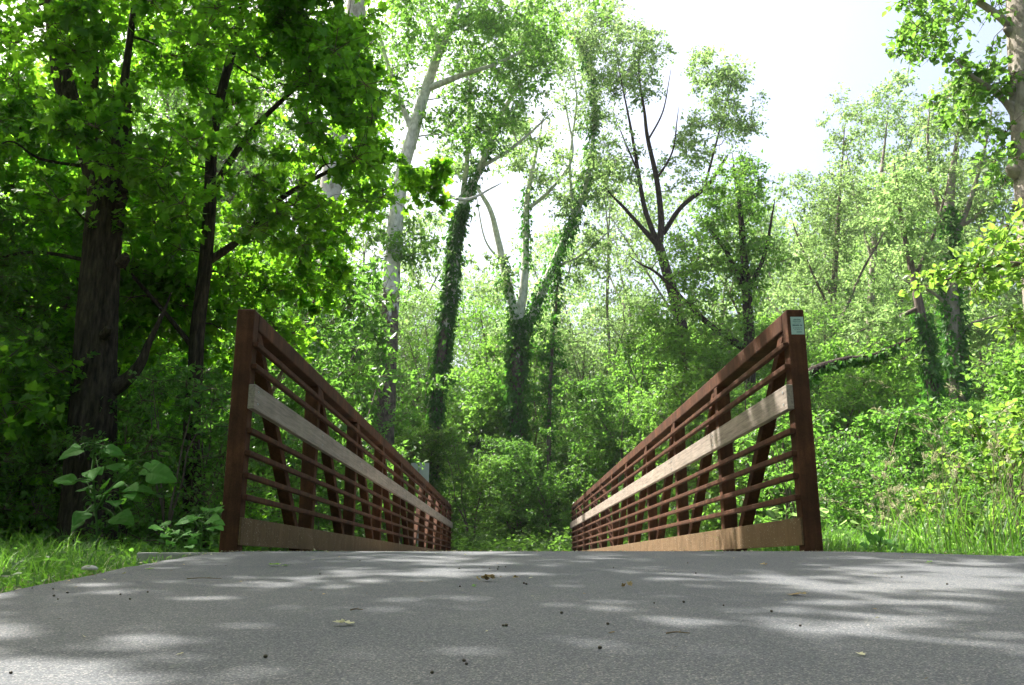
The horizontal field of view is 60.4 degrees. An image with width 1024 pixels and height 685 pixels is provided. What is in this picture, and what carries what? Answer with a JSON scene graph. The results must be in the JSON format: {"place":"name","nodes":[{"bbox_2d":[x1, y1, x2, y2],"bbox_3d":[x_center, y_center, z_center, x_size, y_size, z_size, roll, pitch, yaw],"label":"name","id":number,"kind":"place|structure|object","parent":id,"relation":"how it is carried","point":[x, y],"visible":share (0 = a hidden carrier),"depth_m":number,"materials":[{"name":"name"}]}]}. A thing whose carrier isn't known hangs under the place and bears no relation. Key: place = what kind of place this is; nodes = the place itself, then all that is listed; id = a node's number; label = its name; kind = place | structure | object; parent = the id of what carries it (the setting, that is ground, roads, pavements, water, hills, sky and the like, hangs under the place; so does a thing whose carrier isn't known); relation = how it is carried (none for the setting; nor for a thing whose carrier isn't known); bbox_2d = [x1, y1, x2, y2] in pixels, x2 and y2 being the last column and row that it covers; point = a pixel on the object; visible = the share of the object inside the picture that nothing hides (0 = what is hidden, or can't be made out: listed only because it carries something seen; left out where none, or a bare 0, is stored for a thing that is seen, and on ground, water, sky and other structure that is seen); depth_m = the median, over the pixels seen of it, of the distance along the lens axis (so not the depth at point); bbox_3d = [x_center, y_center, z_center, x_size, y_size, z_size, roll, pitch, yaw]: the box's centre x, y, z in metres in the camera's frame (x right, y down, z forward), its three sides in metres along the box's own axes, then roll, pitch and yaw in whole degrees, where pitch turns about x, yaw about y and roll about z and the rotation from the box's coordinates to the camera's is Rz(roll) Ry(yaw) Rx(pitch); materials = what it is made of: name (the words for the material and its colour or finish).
{"place":"outdoors","nodes":[
{"label":"outdoors","id":0,"kind":"place"},
{"bbox_2d":[1,571,100,592],"bbox_3d":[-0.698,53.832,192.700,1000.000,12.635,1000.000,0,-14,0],"label":"ground","id":1,"kind":"structure","parent":0,"point":[41,583],"depth_m":3.40,"materials":[{"name":"soil"}]},
{"bbox_2d":[0,370,65,535],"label":"shrub","id":2,"kind":"object","parent":1,"relation":"on","point":[34,516],"visible":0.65,"depth_m":7.71,"materials":[{"name":"green plant"}]},
{"bbox_2d":[0,187,79,541],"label":"sapling","id":3,"kind":"object","parent":1,"relation":"on","point":[15,332],"visible":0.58,"depth_m":8.51,"materials":[{"name":"green plant"}]},
{"bbox_2d":[0,74,85,457],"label":"sapling","id":4,"kind":"object","parent":1,"relation":"on","point":[52,182],"visible":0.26,"depth_m":9.32,"materials":[{"name":"green plant"}]},
{"bbox_2d":[0,438,164,541],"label":"shrub","id":5,"kind":"object","parent":1,"relation":"on","point":[29,487],"visible":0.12,"depth_m":9.17,"materials":[{"name":"green plant"}]},
{"bbox_2d":[0,204,174,534],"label":"maple sapling","id":6,"kind":"object","parent":1,"relation":"on","point":[65,328],"visible":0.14,"depth_m":9.34,"materials":[{"name":"green plant"}]},
{"bbox_2d":[53,438,176,551],"bbox_3d":[-2.330,0.939,5.206,0.719,0.792,0.439,-3,-14,13],"label":"pokeweed","id":7,"kind":"object","parent":1,"relation":"on","point":[156,472],"visible":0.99,"depth_m":5.19,"materials":[{"name":"green plant"}]},
{"bbox_2d":[0,224,229,549],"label":"sapling","id":8,"kind":"object","parent":1,"relation":"on","point":[171,411],"visible":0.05,"depth_m":10.57,"materials":[{"name":"green plant"}]},
{"bbox_2d":[0,0,277,550],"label":"maple tree","id":9,"kind":"object","parent":1,"relation":"on","point":[85,116],"visible":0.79,"depth_m":8.14,"materials":[{"name":"green plant"}]},
{"bbox_2d":[0,139,293,550],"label":"maple sapling","id":10,"kind":"object","parent":1,"relation":"on","point":[139,242],"visible":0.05,"depth_m":9.70,"materials":[{"name":"green plant"}]},
{"bbox_2d":[41,356,279,551],"bbox_3d":[-3.120,1.106,7.795,2.005,1.993,2.309,9,-16,-31],"label":"shrub","id":11,"kind":"object","parent":1,"relation":"on","point":[145,521],"visible":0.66,"depth_m":7.63,"materials":[{"name":"green plant"}]},
{"bbox_2d":[40,32,315,286],"bbox_3d":[-13.735,-2.328,30.386,12.209,19.606,10.720,-8,-16,31],"label":"woodland tree","id":12,"kind":"object","parent":1,"relation":"on","point":[139,123],"visible":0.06,"depth_m":30.96,"materials":[{"name":"green plant"}]},
{"bbox_2d":[148,506,224,551],"bbox_3d":[-1.707,1.004,4.611,0.379,0.308,0.358,5,-15,-19],"label":"pokeweed","id":13,"kind":"object","parent":1,"relation":"on","point":[215,519],"visible":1,"depth_m":4.61,"materials":[{"name":"green plant"}]},
{"bbox_2d":[119,417,296,550],"bbox_3d":[-3.190,1.661,9.519,2.026,1.749,1.759,-7,-16,26],"label":"shrub","id":14,"kind":"object","parent":1,"relation":"on","point":[254,447],"visible":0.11,"depth_m":9.45,"materials":[{"name":"green plant"}]},
{"bbox_2d":[0,517,417,556],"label":"ground cover","id":15,"kind":"object","parent":1,"relation":"on","point":[213,545],"visible":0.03,"depth_m":7.22,"materials":[{"name":"green plant"}]},
{"bbox_2d":[111,3,317,309],"bbox_3d":[-12.406,-2.878,30.358,12.478,20.651,10.956,2,-14,-7],"label":"woodland tree","id":16,"kind":"object","parent":1,"relation":"on","point":[163,107],"visible":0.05,"depth_m":30.07,"materials":[{"name":"green plant"}]},
{"bbox_2d":[94,364,340,550],"bbox_3d":[-2.980,1.266,8.816,2.510,2.167,2.179,5,-15,-18],"label":"shrub","id":17,"kind":"object","parent":1,"relation":"on","point":[258,442],"visible":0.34,"depth_m":8.42,"materials":[{"name":"green plant"}]},
{"bbox_2d":[43,250,452,550],"bbox_3d":[-4.309,1.880,13.446,5.314,7.456,5.362,-7,-16,26],"label":"sapling","id":18,"kind":"object","parent":1,"relation":"on","point":[355,301],"visible":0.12,"depth_m":14.34,"materials":[{"name":"green plant"}]},
{"bbox_2d":[68,0,458,546],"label":"maple tree","id":19,"kind":"object","parent":1,"relation":"on","point":[306,47],"visible":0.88,"depth_m":9.06,"materials":[{"name":"green plant"}]},
{"bbox_2d":[162,238,372,550],"bbox_3d":[-4.875,1.990,16.836,5.216,7.253,5.169,-11,-18,37],"label":"sapling","id":20,"kind":"object","parent":1,"relation":"on","point":[230,343],"visible":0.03,"depth_m":16.77,"materials":[{"name":"green plant"}]},
{"bbox_2d":[146,0,475,409],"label":"woodland tree","id":21,"kind":"object","parent":1,"relation":"on","point":[283,108],"visible":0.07,"depth_m":33.19,"materials":[{"name":"green plant"}]},
{"bbox_2d":[222,351,427,550],"bbox_3d":[-3.859,2.956,17.360,4.708,6.546,4.665,1,-14,-4],"label":"sapling","id":22,"kind":"object","parent":1,"relation":"on","point":[369,482],"visible":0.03,"depth_m":17.48,"materials":[{"name":"green plant"}]},
{"bbox_2d":[308,0,424,456],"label":"sycamore tree","id":23,"kind":"object","parent":1,"relation":"on","point":[331,189],"visible":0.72,"depth_m":26.99,"materials":[{"name":"green plant"}]},
{"bbox_2d":[319,305,417,502],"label":"sapling","id":24,"kind":"object","parent":1,"relation":"on","point":[397,374],"visible":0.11,"depth_m":23.92,"materials":[{"name":"green plant"}]},
{"bbox_2d":[312,149,432,400],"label":"woodland tree","id":25,"kind":"object","parent":1,"relation":"on","point":[365,251],"visible":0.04,"depth_m":46.87,"materials":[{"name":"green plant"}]},
{"bbox_2d":[328,338,451,492],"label":"sapling","id":26,"kind":"object","parent":1,"relation":"on","point":[415,421],"visible":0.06,"depth_m":35.50,"materials":[{"name":"green plant"}]},
{"bbox_2d":[328,270,468,458],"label":"woodland tree","id":27,"kind":"object","parent":1,"relation":"on","point":[402,308],"visible":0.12,"depth_m":39.04,"materials":[{"name":"green plant"}]},
{"bbox_2d":[368,197,473,385],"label":"woodland tree","id":28,"kind":"object","parent":1,"relation":"on","point":[429,223],"visible":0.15,"depth_m":53.78,"materials":[{"name":"green plant"}]},
{"bbox_2d":[394,282,487,461],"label":"woodland tree","id":29,"kind":"object","parent":1,"relation":"on","point":[425,305],"visible":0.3,"depth_m":40.07,"materials":[{"name":"green plant"}]},
{"bbox_2d":[397,422,513,550],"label":"sapling","id":30,"kind":"object","parent":1,"relation":"on","point":[459,461],"visible":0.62,"depth_m":28.24,"materials":[{"name":"green plant"}]},
{"bbox_2d":[417,378,529,533],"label":"sapling","id":31,"kind":"object","parent":1,"relation":"on","point":[466,424],"visible":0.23,"depth_m":34.09,"materials":[{"name":"green plant"}]},
{"bbox_2d":[136,309,822,564],"bbox_3d":[-0.048,2.863,13.497,3.750,1.880,18.467,0,-14,0],"label":"footbridge","id":32,"kind":"object","parent":1,"relation":"on","point":[780,340],"visible":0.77,"depth_m":6.59,"materials":[{"name":"metal"}]},
{"bbox_2d":[442,450,519,545],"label":"sapling","id":33,"kind":"object","parent":1,"relation":"on","point":[489,461],"visible":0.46,"depth_m":29.72,"materials":[{"name":"green plant"}]},
{"bbox_2d":[419,359,545,523],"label":"sapling","id":34,"kind":"object","parent":1,"relation":"on","point":[456,396],"visible":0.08,"depth_m":36.07,"materials":[{"name":"green plant"}]},
{"bbox_2d":[342,0,623,536],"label":"sycamore tree","id":35,"kind":"object","parent":1,"relation":"on","point":[488,21],"visible":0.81,"depth_m":29.50,"materials":[{"name":"green plant"}]},
{"bbox_2d":[398,274,568,468],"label":"woodland tree","id":36,"kind":"object","parent":1,"relation":"on","point":[470,303],"visible":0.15,"depth_m":39.28,"materials":[{"name":"green plant"}]},
{"bbox_2d":[419,0,576,548],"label":"ivy tree","id":37,"kind":"object","parent":1,"relation":"on","point":[443,342],"visible":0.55,"depth_m":30.72,"materials":[{"name":"green plant"}]},
{"bbox_2d":[433,269,567,440],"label":"woodland tree","id":38,"kind":"object","parent":1,"relation":"on","point":[494,290],"visible":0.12,"depth_m":50.73,"materials":[{"name":"green plant"}]},
{"bbox_2d":[466,433,554,546],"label":"sapling","id":39,"kind":"object","parent":1,"relation":"on","point":[494,441],"visible":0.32,"depth_m":31.26,"materials":[{"name":"green plant"}]},
{"bbox_2d":[355,522,674,550],"bbox_3d":[-0.082,6.303,27.690,18.246,1.381,9.456,0,-14,0],"label":"ground cover","id":40,"kind":"object","parent":1,"relation":"on","point":[514,545],"visible":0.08,"depth_m":25.20,"materials":[{"name":"green plant"}]},
{"bbox_2d":[455,326,587,537],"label":"sapling","id":41,"kind":"object","parent":1,"relation":"on","point":[488,350],"visible":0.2,"depth_m":34.04,"materials":[{"name":"green plant"}]},
{"bbox_2d":[476,437,589,550],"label":"sapling","id":42,"kind":"object","parent":1,"relation":"on","point":[531,515],"visible":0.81,"depth_m":29.28,"materials":[{"name":"green plant"}]},
{"bbox_2d":[521,264,581,543],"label":"ivy tree","id":43,"kind":"object","parent":1,"relation":"on","point":[547,356],"visible":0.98,"depth_m":32.66,"materials":[{"name":"green plant"}]},
{"bbox_2d":[460,0,651,548],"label":"ivy tree","id":44,"kind":"object","parent":1,"relation":"on","point":[520,323],"visible":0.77,"depth_m":35.00,"materials":[{"name":"green plant"}]},
{"bbox_2d":[515,222,600,449],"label":"woodland tree","id":45,"kind":"object","parent":1,"relation":"on","point":[567,291],"visible":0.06,"depth_m":55.19,"materials":[{"name":"green plant"}]},
{"bbox_2d":[520,437,597,545],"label":"sapling","id":46,"kind":"object","parent":1,"relation":"on","point":[559,448],"visible":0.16,"depth_m":32.45,"materials":[{"name":"green plant"}]},
{"bbox_2d":[486,291,636,490],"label":"woodland tree","id":47,"kind":"object","parent":1,"relation":"on","point":[584,356],"visible":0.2,"depth_m":42.35,"materials":[{"name":"green plant"}]},
{"bbox_2d":[490,216,634,449],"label":"woodland tree","id":48,"kind":"object","parent":1,"relation":"on","point":[585,296],"visible":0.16,"depth_m":48.59,"materials":[{"name":"green plant"}]},
{"bbox_2d":[530,308,632,456],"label":"woodland tree","id":49,"kind":"object","parent":1,"relation":"on","point":[601,368],"visible":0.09,"depth_m":44.61,"materials":[{"name":"green plant"}]},
{"bbox_2d":[535,275,669,446],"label":"woodland tree","id":50,"kind":"object","parent":1,"relation":"on","point":[637,300],"visible":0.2,"depth_m":47.46,"materials":[{"name":"green plant"}]},
{"bbox_2d":[543,328,662,538],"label":"sapling","id":51,"kind":"object","parent":1,"relation":"on","point":[617,357],"visible":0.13,"depth_m":39.52,"materials":[{"name":"green plant"}]},
{"bbox_2d":[540,371,673,527],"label":"sapling","id":52,"kind":"object","parent":1,"relation":"on","point":[587,388],"visible":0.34,"depth_m":29.71,"materials":[{"name":"green plant"}]},
{"bbox_2d":[542,183,671,374],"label":"woodland tree","id":53,"kind":"object","parent":1,"relation":"on","point":[621,250],"visible":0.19,"depth_m":52.90,"materials":[{"name":"green plant"}]},
{"bbox_2d":[556,406,661,547],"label":"sapling","id":54,"kind":"object","parent":1,"relation":"on","point":[597,445],"visible":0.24,"depth_m":30.52,"materials":[{"name":"green plant"}]},
{"bbox_2d":[539,154,685,420],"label":"woodland tree","id":55,"kind":"object","parent":1,"relation":"on","point":[621,197],"visible":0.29,"depth_m":47.08,"materials":[{"name":"green plant"}]},
{"bbox_2d":[574,393,671,514],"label":"sapling","id":56,"kind":"object","parent":1,"relation":"on","point":[633,429],"visible":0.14,"depth_m":29.40,"materials":[{"name":"green plant"}]},
{"bbox_2d":[615,361,719,539],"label":"sapling","id":57,"kind":"object","parent":1,"relation":"on","point":[643,419],"visible":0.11,"depth_m":26.52,"materials":[{"name":"green plant"}]},
{"bbox_2d":[605,178,730,343],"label":"woodland tree","id":58,"kind":"object","parent":1,"relation":"on","point":[653,213],"visible":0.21,"depth_m":45.48,"materials":[{"name":"green plant"}]},
{"bbox_2d":[587,17,770,466],"bbox_3d":[6.375,-2.617,32.752,7.085,20.943,4.095,0,-14,0],"label":"limbed tree","id":59,"kind":"object","parent":1,"relation":"on","point":[728,73],"visible":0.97,"depth_m":33.81,"materials":[{"name":"green plant"}]},
{"bbox_2d":[605,145,805,519],"bbox_3d":[5.067,0.145,22.713,5.163,10.956,3.940,0,-14,0],"label":"field elm","id":60,"kind":"object","parent":1,"relation":"on","point":[677,340],"visible":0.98,"depth_m":22.98,"materials":[{"name":"green plant"}]},
{"bbox_2d":[651,370,764,533],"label":"sapling","id":61,"kind":"object","parent":1,"relation":"on","point":[670,390],"visible":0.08,"depth_m":24.78,"materials":[{"name":"green plant"}]},
{"bbox_2d":[670,170,797,344],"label":"woodland tree","id":62,"kind":"object","parent":1,"relation":"on","point":[694,206],"visible":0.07,"depth_m":50.88,"materials":[{"name":"green plant"}]},
{"bbox_2d":[659,374,825,531],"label":"sapling","id":63,"kind":"object","parent":1,"relation":"on","point":[705,525],"visible":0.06,"depth_m":19.78,"materials":[{"name":"green plant"}]},
{"bbox_2d":[666,340,824,434],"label":"sapling","id":64,"kind":"object","parent":1,"relation":"on","point":[715,357],"visible":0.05,"depth_m":24.52,"materials":[{"name":"green plant"}]},
{"bbox_2d":[653,209,861,334],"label":"woodland tree","id":65,"kind":"object","parent":1,"relation":"on","point":[729,286],"visible":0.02,"depth_m":52.94,"materials":[{"name":"green plant"}]},
{"bbox_2d":[692,182,841,347],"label":"woodland tree","id":66,"kind":"object","parent":1,"relation":"on","point":[762,234],"visible":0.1,"depth_m":48.81,"materials":[{"name":"green plant"}]},
{"bbox_2d":[689,398,866,524],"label":"sapling","id":67,"kind":"object","parent":1,"relation":"on","point":[741,410],"visible":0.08,"depth_m":17.90,"materials":[{"name":"green plant"}]},
{"bbox_2d":[693,409,910,539],"bbox_3d":[3.147,1.732,9.866,2.478,2.139,2.151,-7,-16,25],"label":"shrub","id":68,"kind":"object","parent":1,"relation":"on","point":[769,474],"visible":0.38,"depth_m":9.87,"materials":[{"name":"green plant"}]},
{"bbox_2d":[730,379,877,522],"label":"sapling","id":69,"kind":"object","parent":1,"relation":"on","point":[757,396],"visible":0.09,"depth_m":19.13,"materials":[{"name":"green plant"}]},
{"bbox_2d":[758,331,868,444],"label":"sapling","id":70,"kind":"object","parent":1,"relation":"on","point":[837,353],"visible":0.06,"depth_m":25.36,"materials":[{"name":"green plant"}]},
{"bbox_2d":[760,292,891,409],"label":"woodland tree","id":71,"kind":"object","parent":1,"relation":"on","point":[824,323],"visible":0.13,"depth_m":31.13,"materials":[{"name":"green plant"}]},
{"bbox_2d":[765,82,890,354],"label":"poplar tree","id":72,"kind":"object","parent":1,"relation":"on","point":[840,208],"visible":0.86,"depth_m":35.82,"materials":[{"name":"green plant"}]},
{"bbox_2d":[756,288,922,417],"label":"woodland tree","id":73,"kind":"object","parent":1,"relation":"on","point":[819,335],"visible":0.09,"depth_m":30.52,"materials":[{"name":"green plant"}]},
{"bbox_2d":[762,351,937,504],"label":"sapling","id":74,"kind":"object","parent":1,"relation":"on","point":[840,404],"visible":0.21,"depth_m":21.17,"materials":[{"name":"green plant"}]},
{"bbox_2d":[808,327,928,396],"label":"leaning tree","id":75,"kind":"object","parent":1,"relation":"on","point":[886,355],"visible":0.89,"depth_m":13.29,"materials":[{"name":"green plant"}]},
{"bbox_2d":[775,397,979,536],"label":"sapling","id":76,"kind":"object","parent":1,"relation":"on","point":[873,423],"visible":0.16,"depth_m":15.18,"materials":[{"name":"green plant"}]},
{"bbox_2d":[816,433,942,535],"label":"sapling","id":77,"kind":"object","parent":1,"relation":"on","point":[838,455],"visible":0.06,"depth_m":16.20,"materials":[{"name":"green plant"}]},
{"bbox_2d":[754,132,1013,368],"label":"woodland tree","id":78,"kind":"object","parent":1,"relation":"on","point":[807,227],"visible":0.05,"depth_m":43.29,"materials":[{"name":"green plant"}]},
{"bbox_2d":[819,463,951,540],"bbox_3d":[4.310,2.128,10.137,1.772,1.529,1.538,-4,-14,14],"label":"shrub","id":79,"kind":"object","parent":1,"relation":"on","point":[892,482],"visible":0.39,"depth_m":10.02,"materials":[{"name":"green plant"}]},
{"bbox_2d":[825,67,953,350],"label":"poplar tree","id":80,"kind":"object","parent":1,"relation":"on","point":[870,290],"visible":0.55,"depth_m":39.67,"materials":[{"name":"green plant"}]},
{"bbox_2d":[782,154,996,349],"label":"woodland tree","id":81,"kind":"object","parent":1,"relation":"on","point":[927,298],"visible":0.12,"depth_m":44.27,"materials":[{"name":"green plant"}]},
{"bbox_2d":[834,151,956,468],"bbox_3d":[10.609,0.273,23.848,3.426,11.283,3.146,0,-14,0],"label":"ivy tree","id":82,"kind":"object","parent":1,"relation":"on","point":[932,380],"visible":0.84,"depth_m":23.96,"materials":[{"name":"green plant"}]},
{"bbox_2d":[844,443,980,551],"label":"seeding grass","id":83,"kind":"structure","parent":1,"relation":"on","point":[907,507],"depth_m":6.33,"materials":[{"name":"plant"}]},
{"bbox_2d":[847,375,1023,555],"bbox_3d":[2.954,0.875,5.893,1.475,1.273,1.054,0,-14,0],"label":"seeding grass","id":84,"kind":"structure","parent":1,"relation":"on","point":[994,504],"depth_m":5.87,"materials":[{"name":"plant"}]},
{"bbox_2d":[859,407,1019,554],"bbox_3d":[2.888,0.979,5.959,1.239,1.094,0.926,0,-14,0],"label":"seeding grass","id":85,"kind":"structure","parent":1,"relation":"on","point":[950,545],"depth_m":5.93,"materials":[{"name":"plant"}]},
{"bbox_2d":[856,152,1022,368],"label":"woodland tree","id":86,"kind":"object","parent":1,"relation":"on","point":[995,244],"visible":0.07,"depth_m":47.58,"materials":[{"name":"green plant"}]},
{"bbox_2d":[881,0,1023,306],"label":"knobbly tree","id":87,"kind":"object","parent":1,"relation":"on","point":[1011,22],"visible":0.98,"depth_m":10.68,"materials":[{"name":"green plant"}]},
{"bbox_2d":[886,58,1023,406],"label":"ivy tree","id":88,"kind":"object","parent":1,"relation":"on","point":[956,330],"visible":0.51,"depth_m":25.33,"materials":[{"name":"green plant"}]},
{"bbox_2d":[917,394,992,518],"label":"sapling","id":89,"kind":"object","parent":1,"relation":"on","point":[950,406],"visible":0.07,"depth_m":20.81,"materials":[{"name":"green plant"}]},
{"bbox_2d":[891,446,1023,539],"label":"sapling","id":90,"kind":"object","parent":1,"relation":"on","point":[986,457],"visible":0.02,"depth_m":12.34,"materials":[{"name":"green plant"}]},
{"bbox_2d":[897,197,1023,357],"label":"boxelder tree","id":91,"kind":"object","parent":1,"relation":"on","point":[970,266],"visible":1,"depth_m":7.80,"materials":[{"name":"green plant"}]},
{"bbox_2d":[901,400,1023,548],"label":"bright bush","id":92,"kind":"object","parent":1,"relation":"on","point":[1015,413],"visible":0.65,"depth_m":7.23,"materials":[{"name":"green plant"}]},
{"bbox_2d":[907,347,1023,534],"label":"sapling","id":93,"kind":"object","parent":1,"relation":"on","point":[1011,395],"visible":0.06,"depth_m":13.92,"materials":[{"name":"green plant"}]},
{"bbox_2d":[912,158,1023,399],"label":"woodland tree","id":94,"kind":"object","parent":1,"relation":"on","point":[978,235],"visible":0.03,"depth_m":46.84,"materials":[{"name":"green plant"}]},
{"bbox_2d":[925,415,1023,539],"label":"shrub","id":95,"kind":"object","parent":1,"relation":"on","point":[980,470],"visible":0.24,"depth_m":8.83,"materials":[{"name":"green plant"}]},
{"bbox_2d":[953,343,1023,498],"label":"sapling","id":96,"kind":"object","parent":1,"relation":"on","point":[1011,370],"visible":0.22,"depth_m":13.66,"materials":[{"name":"green plant"}]},
{"bbox_2d":[0,519,271,592],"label":"grass","id":97,"kind":"structure","parent":0,"point":[36,565],"depth_m":4.19,"materials":[{"name":"plant"}]},
{"bbox_2d":[0,0,1019,536],"label":"sky","id":98,"kind":"structure","parent":0,"point":[801,50],"materials":[{"name":"white"}]},
{"bbox_2d":[0,551,1023,684],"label":"path","id":99,"kind":"structure","parent":0,"point":[923,620],"depth_m":1.81,"materials":[{"name":"grey asphalt"}]},
{"bbox_2d":[667,516,1023,555],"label":"grass","id":100,"kind":"structure","parent":0,"point":[833,545],"depth_m":5.74,"materials":[{"name":"plant"}]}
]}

